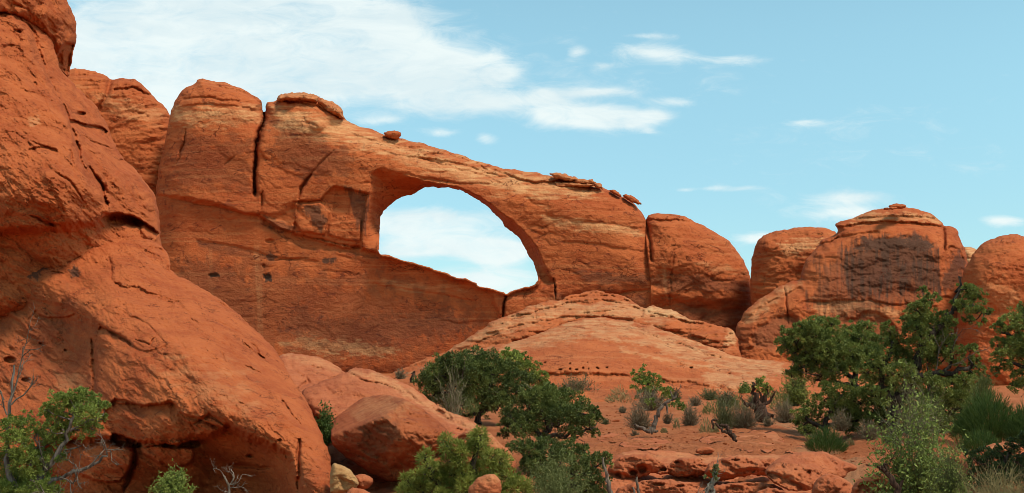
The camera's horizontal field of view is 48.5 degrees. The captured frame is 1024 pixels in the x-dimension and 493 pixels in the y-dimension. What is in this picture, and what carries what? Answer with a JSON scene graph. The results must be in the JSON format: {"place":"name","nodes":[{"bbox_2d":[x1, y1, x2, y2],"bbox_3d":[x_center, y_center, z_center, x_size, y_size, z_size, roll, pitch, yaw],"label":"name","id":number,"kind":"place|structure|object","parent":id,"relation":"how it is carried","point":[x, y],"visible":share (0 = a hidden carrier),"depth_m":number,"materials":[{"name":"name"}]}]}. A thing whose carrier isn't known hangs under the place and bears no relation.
{"place":"outdoors","nodes":[
{"label":"outdoors","id":0,"kind":"place"},
{"bbox_2d":[67,0,1023,293],"label":"sky","id":1,"kind":"structure","parent":0,"point":[746,121],"materials":[{"name":"blue"}]},
{"bbox_2d":[327,373,1023,492],"bbox_3d":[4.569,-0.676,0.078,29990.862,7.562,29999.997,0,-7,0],"label":"ground","id":2,"kind":"structure","parent":0,"point":[794,437],"depth_m":31.80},
{"bbox_2d":[0,304,124,492],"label":"juniper tree","id":3,"kind":"object","parent":2,"relation":"on","point":[27,479],"visible":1,"depth_m":11.79,"materials":[{"name":"green plant"}]},
{"bbox_2d":[68,68,169,195],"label":"sandstone dome","id":4,"kind":"structure","parent":2,"relation":"on","point":[135,114],"depth_m":155.02,"materials":[{"name":"orange stone"}]},
{"bbox_2d":[0,0,331,492],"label":"sandstone cliff","id":5,"kind":"structure","parent":2,"relation":"on","point":[156,351],"depth_m":28.10,"materials":[{"name":"orange stone"}]},
{"bbox_2d":[315,400,337,445],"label":"green shrub","id":6,"kind":"object","parent":5,"relation":"on","point":[326,423],"visible":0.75,"depth_m":23.16,"materials":[{"name":"green plant"}]},
{"bbox_2d":[146,458,198,492],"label":"shrub","id":7,"kind":"object","parent":2,"relation":"on","point":[171,484],"visible":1,"depth_m":14.72,"materials":[{"name":"green plant"}]},
{"bbox_2d":[210,459,252,492],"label":"dead twigs","id":8,"kind":"object","parent":2,"relation":"on","point":[228,484],"visible":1,"depth_m":14.72,"materials":[{"name":"grey wood"}]},
{"bbox_2d":[279,353,344,445],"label":"rock ridge","id":9,"kind":"object","parent":2,"relation":"on","point":[304,371],"visible":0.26,"depth_m":33.32,"materials":[{"name":"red stone"}]},
{"bbox_2d":[330,463,358,492],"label":"rock","id":10,"kind":"object","parent":2,"relation":"on","point":[343,479],"visible":0.98,"depth_m":18.03,"materials":[{"name":"yellow stone"}]},
{"bbox_2d":[347,487,369,492],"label":"rock","id":11,"kind":"object","parent":2,"relation":"on","point":[354,490],"visible":1,"depth_m":16.34,"materials":[{"name":"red stone"}]},
{"bbox_2d":[355,474,372,488],"bbox_3d":[-2.422,3.840,18.552,0.314,0.259,0.453,0,-7,0],"label":"rock","id":12,"kind":"object","parent":2,"relation":"on","point":[365,481],"visible":0.84,"depth_m":18.39,"materials":[{"name":"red stone"}]},
{"bbox_2d":[331,394,450,481],"bbox_3d":[-3.063,3.862,23.401,2.011,1.584,7.269,3,-7,-21],"label":"boulder","id":13,"kind":"object","parent":2,"relation":"on","point":[385,437],"visible":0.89,"depth_m":20.80,"materials":[{"name":"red stone"}]},
{"bbox_2d":[302,367,486,466],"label":"rock ridge","id":14,"kind":"object","parent":2,"relation":"on","point":[344,391],"visible":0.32,"depth_m":27.68,"materials":[{"name":"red stone"}]},
{"bbox_2d":[449,430,516,476],"bbox_3d":[-0.524,3.693,20.113,1.219,0.918,1.388,0,-7,0],"label":"rock","id":15,"kind":"object","parent":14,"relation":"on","point":[495,442],"visible":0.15,"depth_m":19.95,"materials":[{"name":"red stone"}]},
{"bbox_2d":[395,368,407,378],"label":"shrub","id":16,"kind":"object","parent":2,"relation":"on","point":[400,375],"visible":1,"depth_m":51.56,"materials":[{"name":"grey plant"}]},
{"bbox_2d":[156,78,657,372],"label":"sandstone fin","id":17,"kind":"object","parent":2,"relation":"on","point":[269,218],"visible":0.68,"depth_m":145.43,"materials":[{"name":"orange stone"}]},
{"bbox_2d":[384,130,400,139],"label":"balanced rock","id":18,"kind":"object","parent":17,"relation":"on","point":[394,134],"visible":1,"depth_m":149.15,"materials":[{"name":"orange stone"}]},
{"bbox_2d":[609,190,620,196],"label":"flat rock","id":19,"kind":"object","parent":17,"relation":"on","point":[614,192],"visible":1,"depth_m":148.75,"materials":[{"name":"orange stone"}]},
{"bbox_2d":[623,194,640,204],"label":"flat rock","id":20,"kind":"object","parent":17,"relation":"on","point":[631,198],"visible":1,"depth_m":148.40,"materials":[{"name":"orange stone"}]},
{"bbox_2d":[433,358,467,414],"bbox_3d":[-2.015,4.579,36.753,1.318,2.300,1.241,2,-7,-20],"label":"shrub","id":21,"kind":"object","parent":2,"relation":"on","point":[452,403],"visible":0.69,"depth_m":36.67,"materials":[{"name":"plant"}]},
{"bbox_2d":[393,424,533,492],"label":"pinyon pine","id":22,"kind":"object","parent":2,"relation":"on","point":[473,446],"visible":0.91,"depth_m":13.68,"materials":[{"name":"green plant"}]},
{"bbox_2d":[464,394,478,412],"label":"shrub","id":23,"kind":"object","parent":2,"relation":"on","point":[473,407],"visible":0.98,"depth_m":37.10,"materials":[{"name":"green plant"}]},
{"bbox_2d":[410,344,535,424],"bbox_3d":[-1.354,4.769,39.654,4.251,2.899,3.143,-2,-7,17],"label":"juniper tree","id":24,"kind":"object","parent":2,"relation":"on","point":[482,368],"visible":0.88,"depth_m":39.27,"materials":[{"name":"green plant"}]},
{"bbox_2d":[468,474,501,492],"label":"rock","id":25,"kind":"object","parent":2,"relation":"on","point":[488,483],"visible":1,"depth_m":12.12,"materials":[{"name":"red stone"}]},
{"bbox_2d":[495,346,549,390],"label":"juniper tree","id":26,"kind":"object","parent":2,"relation":"on","point":[539,378],"visible":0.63,"depth_m":44.53,"materials":[{"name":"green plant"}]},
{"bbox_2d":[495,381,603,456],"bbox_3d":[0.800,3.657,23.705,2.321,1.724,1.768,0,-7,0],"label":"juniper tree","id":27,"kind":"object","parent":2,"relation":"on","point":[548,405],"visible":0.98,"depth_m":23.69,"materials":[{"name":"green plant"}]},
{"bbox_2d":[505,435,613,492],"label":"juniper bush","id":28,"kind":"object","parent":2,"relation":"on","point":[531,447],"visible":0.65,"depth_m":17.57,"materials":[{"name":"green plant"}]},
{"bbox_2d":[516,434,602,492],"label":"shrub","id":29,"kind":"object","parent":2,"relation":"on","point":[556,487],"visible":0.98,"depth_m":14.71,"materials":[{"name":"green plant"}]},
{"bbox_2d":[389,290,740,378],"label":"slickrock mound","id":30,"kind":"object","parent":2,"relation":"on","point":[527,321],"visible":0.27,"depth_m":108.82,"materials":[{"name":"orange stone"}]},
{"bbox_2d":[556,371,603,393],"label":"shrub","id":31,"kind":"object","parent":2,"relation":"on","point":[573,384],"visible":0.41,"depth_m":74.63,"materials":[{"name":"plant"}]},
{"bbox_2d":[600,418,610,424],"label":"shrub","id":32,"kind":"object","parent":2,"relation":"on","point":[605,421],"visible":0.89,"depth_m":39.68,"materials":[{"name":"green plant"}]},
{"bbox_2d":[602,457,612,492],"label":"dead snag","id":33,"kind":"object","parent":2,"relation":"on","point":[608,484],"visible":1,"depth_m":14.73,"materials":[{"name":"grey wood"}]},
{"bbox_2d":[598,433,626,441],"bbox_3d":[2.888,5.482,32.679,0.817,0.075,4.438,-1,-7,7],"label":"flat rock","id":34,"kind":"object","parent":2,"relation":"on","point":[610,434],"visible":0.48,"depth_m":33.50,"materials":[{"name":"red stone"}]},
{"bbox_2d":[605,384,630,402],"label":"grass tuft","id":35,"kind":"object","parent":2,"relation":"on","point":[611,397],"visible":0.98,"depth_m":67.86,"materials":[{"name":"beige plant"}]},
{"bbox_2d":[618,405,626,412],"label":"shrub","id":36,"kind":"object","parent":2,"relation":"on","point":[622,409],"visible":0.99,"depth_m":52.93,"materials":[{"name":"plant"}]},
{"bbox_2d":[630,429,639,435],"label":"shrub","id":37,"kind":"object","parent":2,"relation":"on","point":[634,432],"visible":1,"depth_m":33.43,"materials":[{"name":"beige plant"}]},
{"bbox_2d":[632,476,639,492],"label":"dead snag","id":38,"kind":"object","parent":2,"relation":"on","point":[637,486],"visible":1,"depth_m":14.72,"materials":[{"name":"grey wood"}]},
{"bbox_2d":[624,401,652,429],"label":"shrub","id":39,"kind":"object","parent":2,"relation":"on","point":[637,418],"visible":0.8,"depth_m":36.20,"materials":[{"name":"plant"}]},
{"bbox_2d":[619,437,672,449],"bbox_3d":[3.587,5.253,30.380,1.397,0.099,4.702,-1,-7,8],"label":"flat rock","id":40,"kind":"object","parent":2,"relation":"on","point":[657,440],"visible":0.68,"depth_m":30.54,"materials":[{"name":"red stone"}]},
{"bbox_2d":[630,382,669,410],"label":"shrub","id":41,"kind":"object","parent":2,"relation":"on","point":[658,400],"visible":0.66,"depth_m":55.59,"materials":[{"name":"plant"}]},
{"bbox_2d":[629,363,673,406],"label":"juniper tree","id":42,"kind":"object","parent":2,"relation":"on","point":[647,380],"visible":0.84,"depth_m":57.31,"materials":[{"name":"green plant"}]},
{"bbox_2d":[395,317,916,401],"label":"slickrock mound","id":43,"kind":"object","parent":2,"relation":"on","point":[608,353],"visible":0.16,"depth_m":84.28,"materials":[{"name":"orange stone"}]},
{"bbox_2d":[634,384,686,433],"bbox_3d":[4.259,4.669,32.695,1.556,1.441,0.506,0,-7,0],"label":"dead juniper","id":44,"kind":"object","parent":2,"relation":"on","point":[651,429],"visible":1,"depth_m":32.63,"materials":[{"name":"grey wood"}]},
{"bbox_2d":[660,428,667,432],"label":"grass tuft","id":45,"kind":"object","parent":2,"relation":"on","point":[664,430],"visible":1,"depth_m":34.61,"materials":[{"name":"plant"}]},
{"bbox_2d":[663,412,674,423],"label":"shrub","id":46,"kind":"object","parent":2,"relation":"on","point":[667,419],"visible":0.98,"depth_m":41.02,"materials":[{"name":"plant"}]},
{"bbox_2d":[669,385,681,399],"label":"shrub","id":47,"kind":"object","parent":2,"relation":"on","point":[678,395],"visible":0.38,"depth_m":72.68,"materials":[{"name":"green plant"}]},
{"bbox_2d":[672,418,679,428],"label":"grass tuft","id":48,"kind":"object","parent":2,"relation":"on","point":[675,425],"visible":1,"depth_m":37.14,"materials":[{"name":"plant"}]},
{"bbox_2d":[679,400,702,425],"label":"shrub","id":49,"kind":"object","parent":2,"relation":"on","point":[689,418],"visible":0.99,"depth_m":39.36,"materials":[{"name":"plant"}]},
{"bbox_2d":[688,395,703,405],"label":"shrub","id":50,"kind":"object","parent":2,"relation":"on","point":[694,401],"visible":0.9,"depth_m":62.94,"materials":[{"name":"brown plant"}]},
{"bbox_2d":[645,213,751,332],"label":"sandstone dome","id":51,"kind":"structure","parent":2,"relation":"on","point":[698,271],"depth_m":144.70,"materials":[{"name":"orange stone"}]},
{"bbox_2d":[695,447,713,453],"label":"flat rock","id":52,"kind":"object","parent":2,"relation":"on","point":[704,450],"visible":1,"depth_m":26.72,"materials":[{"name":"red stone"}]},
{"bbox_2d":[600,450,810,492],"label":"rock shelf","id":53,"kind":"object","parent":2,"relation":"on","point":[651,466],"visible":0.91,"depth_m":21.87,"materials":[{"name":"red stone"}]},
{"bbox_2d":[765,451,856,490],"bbox_3d":[5.179,3.883,19.840,1.074,0.563,2.768,-5,-8,36],"label":"boulder","id":54,"kind":"object","parent":53,"relation":"on","point":[803,471],"visible":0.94,"depth_m":19.19,"materials":[{"name":"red stone"}]},
{"bbox_2d":[698,417,712,432],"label":"grass tuft","id":55,"kind":"object","parent":2,"relation":"on","point":[707,428],"visible":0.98,"depth_m":34.53,"materials":[{"name":"beige plant"}]},
{"bbox_2d":[694,387,719,399],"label":"shrub","id":56,"kind":"object","parent":2,"relation":"on","point":[709,394],"visible":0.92,"depth_m":73.15,"materials":[{"name":"green plant"}]},
{"bbox_2d":[698,454,724,492],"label":"dead snag","id":57,"kind":"object","parent":2,"relation":"on","point":[709,488],"visible":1,"depth_m":13.74,"materials":[{"name":"grey wood"}]},
{"bbox_2d":[700,436,723,443],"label":"flat rock","id":58,"kind":"object","parent":2,"relation":"on","point":[707,439],"visible":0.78,"depth_m":32.19,"materials":[{"name":"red stone"}]},
{"bbox_2d":[702,399,722,414],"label":"shrub","id":59,"kind":"object","parent":2,"relation":"on","point":[710,409],"visible":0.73,"depth_m":50.91,"materials":[{"name":"green plant"}]},
{"bbox_2d":[711,426,718,432],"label":"grass tuft","id":60,"kind":"object","parent":2,"relation":"on","point":[715,429],"visible":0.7,"depth_m":35.06,"materials":[{"name":"beige plant"}]},
{"bbox_2d":[711,419,737,441],"bbox_3d":[5.800,5.035,31.133,0.717,0.649,0.167,0,-7,0],"label":"fallen trunk","id":61,"kind":"object","parent":2,"relation":"on","point":[728,431],"visible":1,"depth_m":31.09,"materials":[{"name":"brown wood"}]},
{"bbox_2d":[711,397,740,428],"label":"shrub","id":62,"kind":"object","parent":2,"relation":"on","point":[723,416],"visible":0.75,"depth_m":37.35,"materials":[{"name":"green plant"}]},
{"bbox_2d":[715,388,738,405],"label":"shrub","id":63,"kind":"object","parent":2,"relation":"on","point":[723,395],"visible":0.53,"depth_m":61.98,"materials":[{"name":"green plant"}]},
{"bbox_2d":[728,392,746,410],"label":"shrub","id":64,"kind":"object","parent":2,"relation":"on","point":[734,399],"visible":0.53,"depth_m":55.27,"materials":[{"name":"green plant"}]},
{"bbox_2d":[738,382,750,392],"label":"shrub","id":65,"kind":"object","parent":2,"relation":"on","point":[744,388],"visible":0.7,"depth_m":76.72,"materials":[{"name":"green plant"}]},
{"bbox_2d":[729,398,766,428],"bbox_3d":[7.611,5.517,37.765,1.668,1.170,1.449,0,-7,0],"label":"shrub","id":66,"kind":"object","parent":2,"relation":"on","point":[747,421],"visible":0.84,"depth_m":37.55,"materials":[{"name":"plant"}]},
{"bbox_2d":[742,394,753,402],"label":"shrub","id":67,"kind":"object","parent":2,"relation":"on","point":[750,397],"visible":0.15,"depth_m":62.59,"materials":[{"name":"green plant"}]},
{"bbox_2d":[740,375,776,422],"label":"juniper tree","id":68,"kind":"object","parent":2,"relation":"on","point":[762,401],"visible":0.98,"depth_m":44.02,"materials":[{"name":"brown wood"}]},
{"bbox_2d":[737,429,783,452],"bbox_3d":[6.956,5.463,32.061,1.433,0.178,10.572,-1,-7,12],"label":"flat rock","id":69,"kind":"object","parent":2,"relation":"on","point":[774,435],"visible":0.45,"depth_m":33.88,"materials":[{"name":"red stone"}]},
{"bbox_2d":[762,415,776,426],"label":"shrub","id":70,"kind":"object","parent":2,"relation":"on","point":[768,421],"visible":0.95,"depth_m":40.04,"materials":[{"name":"brown plant"}]},
{"bbox_2d":[768,388,793,409],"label":"shrub","id":71,"kind":"object","parent":2,"relation":"on","point":[777,400],"visible":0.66,"depth_m":55.67,"materials":[{"name":"plant"}]},
{"bbox_2d":[768,394,797,422],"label":"shrub","id":72,"kind":"object","parent":2,"relation":"on","point":[783,416],"visible":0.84,"depth_m":46.26,"materials":[{"name":"plant"}]},
{"bbox_2d":[750,227,835,304],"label":"sandstone dome","id":73,"kind":"structure","parent":2,"relation":"on","point":[779,258],"depth_m":137.93,"materials":[{"name":"orange stone"}]},
{"bbox_2d":[776,363,814,405],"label":"shrub","id":74,"kind":"object","parent":2,"relation":"on","point":[797,396],"visible":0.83,"depth_m":61.53,"materials":[{"name":"green plant"}]},
{"bbox_2d":[804,424,849,453],"bbox_3d":[8.356,5.097,30.266,1.255,0.805,1.210,0,-7,0],"label":"green shrub","id":75,"kind":"object","parent":2,"relation":"on","point":[820,440],"visible":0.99,"depth_m":30.04,"materials":[{"name":"green plant"}]},
{"bbox_2d":[773,313,883,427],"bbox_3d":[10.529,4.126,37.848,3.831,3.912,2.739,0,-7,0],"label":"juniper tree","id":76,"kind":"object","parent":2,"relation":"on","point":[814,350],"visible":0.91,"depth_m":37.49,"materials":[{"name":"green plant"}]},
{"bbox_2d":[812,474,852,492],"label":"boulder","id":77,"kind":"object","parent":2,"relation":"on","point":[828,483],"visible":0.98,"depth_m":16.99,"materials":[{"name":"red stone"}]},
{"bbox_2d":[782,372,887,437],"bbox_3d":[10.210,4.982,35.667,3.424,2.232,1.995,0,-7,0],"label":"juniper bush","id":78,"kind":"object","parent":2,"relation":"on","point":[839,400],"visible":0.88,"depth_m":35.33,"materials":[{"name":"green plant"}]},
{"bbox_2d":[828,407,851,430],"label":"shrub","id":79,"kind":"object","parent":2,"relation":"on","point":[840,423],"visible":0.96,"depth_m":33.56,"materials":[{"name":"plant"}]},
{"bbox_2d":[846,438,854,445],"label":"grass tuft","id":80,"kind":"object","parent":2,"relation":"on","point":[849,441],"visible":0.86,"depth_m":31.90,"materials":[{"name":"plant"}]},
{"bbox_2d":[735,203,967,384],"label":"sandstone dome","id":81,"kind":"structure","parent":2,"relation":"on","point":[878,266],"depth_m":114.74,"materials":[{"name":"orange stone"}]},
{"bbox_2d":[854,418,883,439],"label":"shrub","id":82,"kind":"object","parent":2,"relation":"on","point":[873,431],"visible":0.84,"depth_m":32.76,"materials":[{"name":"plant"}]},
{"bbox_2d":[851,472,889,492],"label":"boulder","id":83,"kind":"object","parent":2,"relation":"on","point":[857,488],"visible":0.58,"depth_m":16.22,"materials":[{"name":"red stone"}]},
{"bbox_2d":[852,456,890,464],"bbox_3d":[8.432,5.002,26.636,0.885,0.135,2.240,-1,-7,8],"label":"flat rock","id":84,"kind":"object","parent":2,"relation":"on","point":[871,457],"visible":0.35,"depth_m":26.78,"materials":[{"name":"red stone"}]},
{"bbox_2d":[876,445,903,492],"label":"dead branch","id":85,"kind":"object","parent":2,"relation":"on","point":[894,484],"visible":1,"depth_m":15.21,"materials":[{"name":"brown wood"}]},
{"bbox_2d":[852,360,968,492],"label":"leafy shrub","id":86,"kind":"object","parent":2,"relation":"on","point":[914,476],"visible":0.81,"depth_m":15.66,"materials":[{"name":"green plant"}]},
{"bbox_2d":[884,375,954,448],"bbox_3d":[6.691,2.734,18.827,1.237,1.257,0.963,2,-7,-14],"label":"leafy shrub","id":87,"kind":"object","parent":2,"relation":"on","point":[906,425],"visible":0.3,"depth_m":18.77,"materials":[{"name":"green plant"}]},
{"bbox_2d":[854,276,994,433],"bbox_3d":[12.250,3.271,33.733,4.351,4.811,2.440,0,-7,0],"label":"juniper tree","id":88,"kind":"object","parent":2,"relation":"on","point":[922,329],"visible":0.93,"depth_m":33.67,"materials":[{"name":"green plant"}]},
{"bbox_2d":[896,390,957,431],"bbox_3d":[11.183,4.453,30.782,1.388,1.153,1.542,2,-7,-20],"label":"shrub","id":89,"kind":"object","parent":2,"relation":"on","point":[938,414],"visible":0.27,"depth_m":30.52,"materials":[{"name":"green plant"}]},
{"bbox_2d":[866,374,995,434],"bbox_3d":[13.404,5.219,36.219,4.589,2.329,2.538,0,-7,0],"label":"juniper bush","id":90,"kind":"object","parent":2,"relation":"on","point":[949,406],"visible":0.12,"depth_m":35.89,"materials":[{"name":"green plant"}]},
{"bbox_2d":[923,430,975,492],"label":"shrub","id":91,"kind":"object","parent":2,"relation":"on","point":[949,480],"visible":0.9,"depth_m":14.68,"materials":[{"name":"green plant"}]},
{"bbox_2d":[950,434,970,454],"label":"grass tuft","id":92,"kind":"object","parent":2,"relation":"on","point":[958,437],"visible":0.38,"depth_m":24.18,"materials":[{"name":"green plant"}]},
{"bbox_2d":[965,247,975,262],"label":"sandstone dome","id":93,"kind":"structure","parent":2,"relation":"on","point":[969,251],"depth_m":163.54,"materials":[{"name":"beige stone"}]},
{"bbox_2d":[955,426,1000,450],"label":"green shrub","id":94,"kind":"object","parent":2,"relation":"on","point":[973,443],"visible":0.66,"depth_m":22.61,"materials":[{"name":"green plant"}]},
{"bbox_2d":[966,369,999,399],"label":"shrub","id":95,"kind":"object","parent":2,"relation":"on","point":[982,385],"visible":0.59,"depth_m":29.71,"materials":[{"name":"green plant"}]},
{"bbox_2d":[946,387,1020,443],"bbox_3d":[10.361,3.649,24.740,1.884,1.289,1.810,0,-7,0],"label":"green shrub","id":96,"kind":"object","parent":2,"relation":"on","point":[975,414],"visible":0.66,"depth_m":24.52,"materials":[{"name":"green plant"}]},
{"bbox_2d":[956,234,1023,385],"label":"sandstone dome","id":97,"kind":"structure","parent":2,"relation":"on","point":[994,268],"depth_m":105.48,"materials":[{"name":"orange stone"}]},
{"bbox_2d":[956,454,1023,492],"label":"dry shrub","id":98,"kind":"object","parent":2,"relation":"on","point":[994,488],"visible":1,"depth_m":12.77,"materials":[{"name":"green plant"}]},
{"bbox_2d":[963,430,1023,492],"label":"juniper bush","id":99,"kind":"object","parent":2,"relation":"on","point":[995,452],"visible":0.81,"depth_m":19.66,"materials":[{"name":"green plant"}]},
{"bbox_2d":[963,442,1023,476],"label":"rock","id":100,"kind":"object","parent":2,"relation":"on","point":[1001,444],"visible":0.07,"depth_m":20.76,"materials":[{"name":"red stone"}]},
{"bbox_2d":[988,301,1023,396],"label":"juniper tree","id":101,"kind":"object","parent":2,"relation":"on","point":[1015,342],"visible":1,"depth_m":29.81,"materials":[{"name":"green plant"}]},
{"bbox_2d":[1002,401,1023,442],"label":"green shrub","id":102,"kind":"object","parent":2,"relation":"on","point":[1015,427],"visible":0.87,"depth_m":23.71,"materials":[{"name":"green plant"}]},
{"bbox_2d":[881,429,896,443],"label":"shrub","id":103,"kind":"object","parent":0,"point":[882,433],"visible":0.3,"depth_m":30.67,"materials":[{"name":"green plant"}]}
]}

